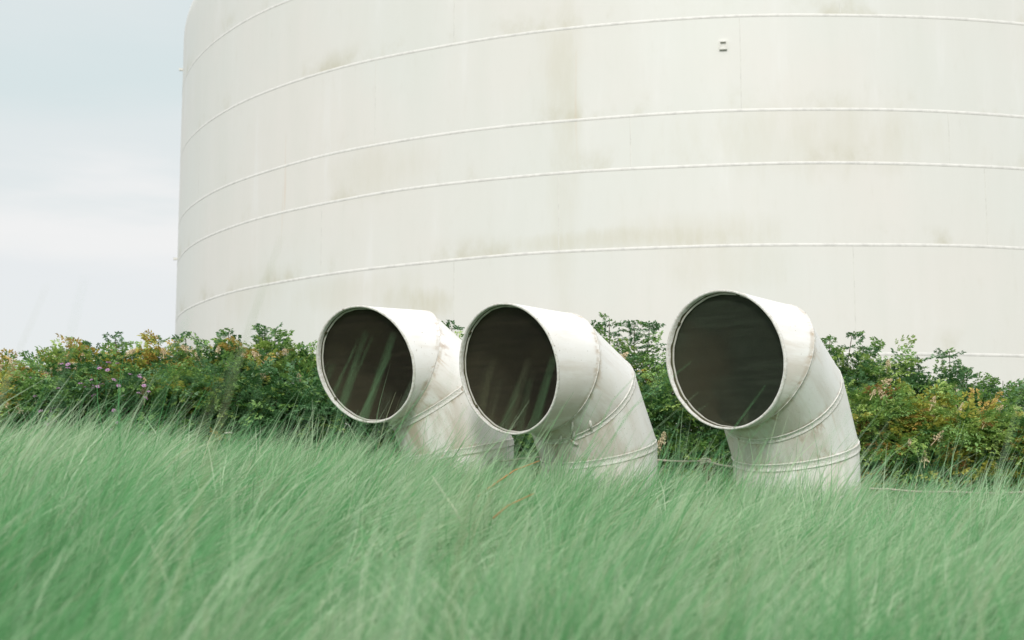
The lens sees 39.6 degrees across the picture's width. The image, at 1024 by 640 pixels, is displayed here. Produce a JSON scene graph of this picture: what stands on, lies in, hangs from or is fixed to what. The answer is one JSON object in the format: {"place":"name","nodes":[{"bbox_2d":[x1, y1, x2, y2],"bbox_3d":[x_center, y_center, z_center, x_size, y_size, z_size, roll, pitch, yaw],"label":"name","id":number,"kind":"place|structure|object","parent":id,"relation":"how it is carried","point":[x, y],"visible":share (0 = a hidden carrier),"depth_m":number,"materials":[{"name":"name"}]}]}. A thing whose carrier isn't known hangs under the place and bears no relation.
{"place":"outdoors","nodes":[
{"label":"outdoors","id":0,"kind":"place"},
{"bbox_2d":[0,0,192,375],"label":"sky","id":1,"kind":"structure","parent":0,"point":[91,90],"materials":[{"name":"white"}]},
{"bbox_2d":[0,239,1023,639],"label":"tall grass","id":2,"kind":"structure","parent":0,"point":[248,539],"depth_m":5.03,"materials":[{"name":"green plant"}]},
{"bbox_2d":[144,526,171,595],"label":"dry stem","id":3,"kind":"object","parent":2,"relation":"in","point":[157,558],"visible":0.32,"depth_m":3.76,"materials":[{"name":"plant"}]},
{"bbox_2d":[432,476,461,523],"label":"dry stem","id":4,"kind":"object","parent":2,"relation":"in","point":[449,501],"visible":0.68,"depth_m":5.97,"materials":[{"name":"plant"}]},
{"bbox_2d":[478,460,539,496],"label":"dry stem","id":5,"kind":"object","parent":2,"relation":"on","point":[513,471],"visible":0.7,"depth_m":9.64,"materials":[{"name":"plant"}]},
{"bbox_2d":[492,493,533,518],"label":"dry stem","id":6,"kind":"object","parent":2,"relation":"on","point":[513,503],"visible":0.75,"depth_m":6.57,"materials":[{"name":"plant"}]},
{"bbox_3d":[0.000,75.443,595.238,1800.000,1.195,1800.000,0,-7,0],"label":"ground","id":7,"kind":"structure","parent":0,"visible":0},
{"bbox_2d":[0,351,23,390],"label":"hedge shrub","id":8,"kind":"object","parent":7,"relation":"on","point":[11,355],"visible":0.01,"depth_m":17.06,"materials":[{"name":"green plant"}]},
{"bbox_2d":[0,364,102,433],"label":"hedge shrub","id":9,"kind":"object","parent":7,"relation":"on","point":[4,397],"visible":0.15,"depth_m":15.28,"materials":[{"name":"green plant"}]},
{"bbox_2d":[0,337,149,425],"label":"hedge shrub","id":10,"kind":"object","parent":7,"relation":"on","point":[21,366],"visible":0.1,"depth_m":16.63,"materials":[{"name":"green plant"}]},
{"bbox_2d":[0,343,199,444],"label":"flowering shrub","id":11,"kind":"object","parent":7,"relation":"on","point":[70,388],"visible":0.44,"depth_m":15.10,"materials":[{"name":"green plant"}]},
{"bbox_2d":[36,329,221,440],"bbox_3d":[-4.500,1.215,17.130,2.946,2.142,1.907,0,-7,0],"label":"hedge shrub","id":12,"kind":"object","parent":7,"relation":"on","point":[149,354],"visible":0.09,"depth_m":16.76,"materials":[{"name":"green plant"}]},
{"bbox_2d":[76,348,266,454],"bbox_3d":[-3.687,1.265,15.884,2.160,2.016,1.956,0,-7,0],"label":"hedge shrub","id":13,"kind":"object","parent":7,"relation":"on","point":[194,386],"visible":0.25,"depth_m":15.51,"materials":[{"name":"green plant"}]},
{"bbox_2d":[147,328,298,436],"bbox_3d":[-3.381,1.223,17.092,2.462,2.248,1.892,0,-7,0],"label":"hedge shrub","id":14,"kind":"object","parent":7,"relation":"on","point":[183,354],"visible":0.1,"depth_m":16.83,"materials":[{"name":"green plant"}]},
{"bbox_2d":[162,350,364,459],"bbox_3d":[-2.784,1.302,15.880,2.751,1.939,1.775,-3,-8,23],"label":"hedge shrub","id":15,"kind":"object","parent":7,"relation":"on","point":[279,404],"visible":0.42,"depth_m":15.49,"materials":[{"name":"green plant"}]},
{"bbox_2d":[181,322,346,442],"bbox_3d":[-2.834,1.226,16.971,2.242,2.377,2.168,0,-7,0],"label":"hedge shrub","id":16,"kind":"object","parent":7,"relation":"on","point":[259,356],"visible":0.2,"depth_m":16.65,"materials":[{"name":"green plant"}]},
{"bbox_2d":[258,363,399,458],"bbox_3d":[-1.983,1.347,15.920,1.891,1.917,1.576,0,-7,0],"label":"hedge shrub","id":17,"kind":"object","parent":7,"relation":"on","point":[333,414],"visible":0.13,"depth_m":15.64,"materials":[{"name":"green plant"}]},
{"bbox_2d":[274,344,388,453],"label":"hedge shrub","id":18,"kind":"object","parent":7,"relation":"on","point":[306,354],"visible":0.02,"depth_m":16.87,"materials":[{"name":"green plant"}]},
{"bbox_2d":[341,419,401,460],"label":"hedge shrub","id":19,"kind":"object","parent":7,"relation":"on","point":[385,425],"depth_m":15.78,"materials":[{"name":"green plant"}]},
{"bbox_2d":[316,305,514,484],"bbox_3d":[-0.893,1.135,14.063,1.913,2.497,1.190,4,-8,-31],"label":"vent pipe","id":20,"kind":"object","parent":7,"relation":"on","point":[424,343],"visible":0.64,"depth_m":13.91,"materials":[{"name":"white metal"}]},
{"bbox_2d":[386,320,463,454],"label":"hedge shrub","id":21,"kind":"object","parent":7,"relation":"on","point":[447,324],"visible":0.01,"depth_m":16.99,"materials":[{"name":"green plant"}]},
{"bbox_2d":[512,433,540,479],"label":"hedge shrub","id":22,"kind":"object","parent":7,"relation":"on","point":[523,442],"visible":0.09,"depth_m":14.97,"materials":[{"name":"green plant"}]},
{"bbox_2d":[459,303,657,494],"bbox_3d":[0.565,1.191,13.233,1.929,2.542,1.182,7,-10,-45],"label":"vent pipe","id":23,"kind":"object","parent":7,"relation":"on","point":[510,340],"visible":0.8,"depth_m":13.04,"materials":[{"name":"white metal"}]},
{"bbox_2d":[500,456,539,461],"bbox_3d":[0.103,1.327,13.624,0.480,0.066,0.037,-2,-8,19],"label":"rope","id":24,"kind":"object","parent":23,"relation":"attached to","point":[518,459],"visible":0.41,"depth_m":13.64,"materials":[{"name":"grey fabric"}]},
{"bbox_2d":[173,0,1023,435],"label":"storage tank","id":25,"kind":"object","parent":7,"relation":"on","point":[839,170],"visible":0.65,"depth_m":26.06,"materials":[{"name":"white metal"}]},
{"bbox_2d":[591,312,685,426],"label":"hedge shrub","id":26,"kind":"object","parent":7,"relation":"on","point":[637,358],"visible":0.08,"depth_m":16.44,"materials":[{"name":"green plant"}]},
{"bbox_2d":[634,364,729,484],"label":"hedge shrub","id":27,"kind":"object","parent":7,"relation":"on","point":[660,407],"visible":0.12,"depth_m":15.18,"materials":[{"name":"green plant"}]},
{"bbox_2d":[650,410,733,492],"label":"hedge shrub","id":28,"kind":"object","parent":7,"relation":"on","point":[703,444],"visible":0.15,"depth_m":14.94,"materials":[{"name":"green plant"}]},
{"bbox_2d":[700,458,710,482],"bbox_3d":[1.807,1.869,13.190,0.102,1.177,0.102,0,-7,0],"label":"wooden stake","id":29,"kind":"object","parent":7,"relation":"on","point":[707,464],"visible":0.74,"depth_m":13.22,"materials":[{"name":"grey wood"}]},
{"bbox_2d":[657,459,702,461],"bbox_3d":[1.574,1.319,13.365,0.530,0.040,0.020,-4,-8,28],"label":"rope","id":30,"kind":"object","parent":29,"relation":"attached to","point":[680,461],"visible":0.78,"depth_m":13.35,"materials":[{"name":"grey fabric"}]},
{"bbox_2d":[706,460,731,467],"bbox_3d":[1.913,1.320,13.032,0.020,0.085,0.456,4,-8,-29],"label":"rope","id":31,"kind":"object","parent":29,"relation":"attached to","point":[719,464],"visible":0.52,"depth_m":13.05,"materials":[{"name":"grey fabric"}]},
{"bbox_2d":[666,290,861,514],"bbox_3d":[2.375,1.119,12.357,1.608,2.661,1.309,6,-9,-39],"label":"vent pipe","id":32,"kind":"object","parent":7,"relation":"on","point":[736,351],"visible":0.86,"depth_m":12.24,"materials":[{"name":"white metal"}]},
{"bbox_2d":[869,488,1023,493],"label":"rope","id":33,"kind":"object","parent":32,"relation":"attached to","point":[934,491],"visible":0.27,"depth_m":12.95,"materials":[{"name":"grey fabric"}]},
{"bbox_2d":[820,330,934,479],"bbox_3d":[3.801,1.488,16.540,2.240,2.725,1.963,0,-7,0],"label":"hedge shrub","id":34,"kind":"object","parent":7,"relation":"on","point":[867,369],"visible":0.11,"depth_m":16.32,"materials":[{"name":"green plant"}]},
{"bbox_2d":[843,374,970,496],"bbox_3d":[4.058,1.671,15.530,2.305,2.257,1.840,0,-7,0],"label":"hedge shrub","id":35,"kind":"object","parent":7,"relation":"on","point":[867,413],"visible":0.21,"depth_m":15.16,"materials":[{"name":"green plant"}]},
{"bbox_2d":[851,347,1023,477],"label":"hedge shrub","id":36,"kind":"object","parent":7,"relation":"on","point":[962,370],"visible":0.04,"depth_m":16.41,"materials":[{"name":"green plant"}]},
{"bbox_2d":[860,383,1023,502],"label":"hedge shrub","id":37,"kind":"object","parent":7,"relation":"on","point":[922,447],"visible":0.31,"depth_m":14.80,"materials":[{"name":"green plant"}]},
{"bbox_2d":[912,397,1023,501],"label":"hedge shrub","id":38,"kind":"object","parent":7,"relation":"on","point":[1020,444],"visible":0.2,"depth_m":14.64,"materials":[{"name":"green plant"}]},
{"bbox_2d":[964,377,1023,416],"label":"hedge shrub","id":39,"kind":"object","parent":7,"relation":"on","point":[1008,391],"visible":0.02,"depth_m":16.59,"materials":[{"name":"green plant"}]}
]}

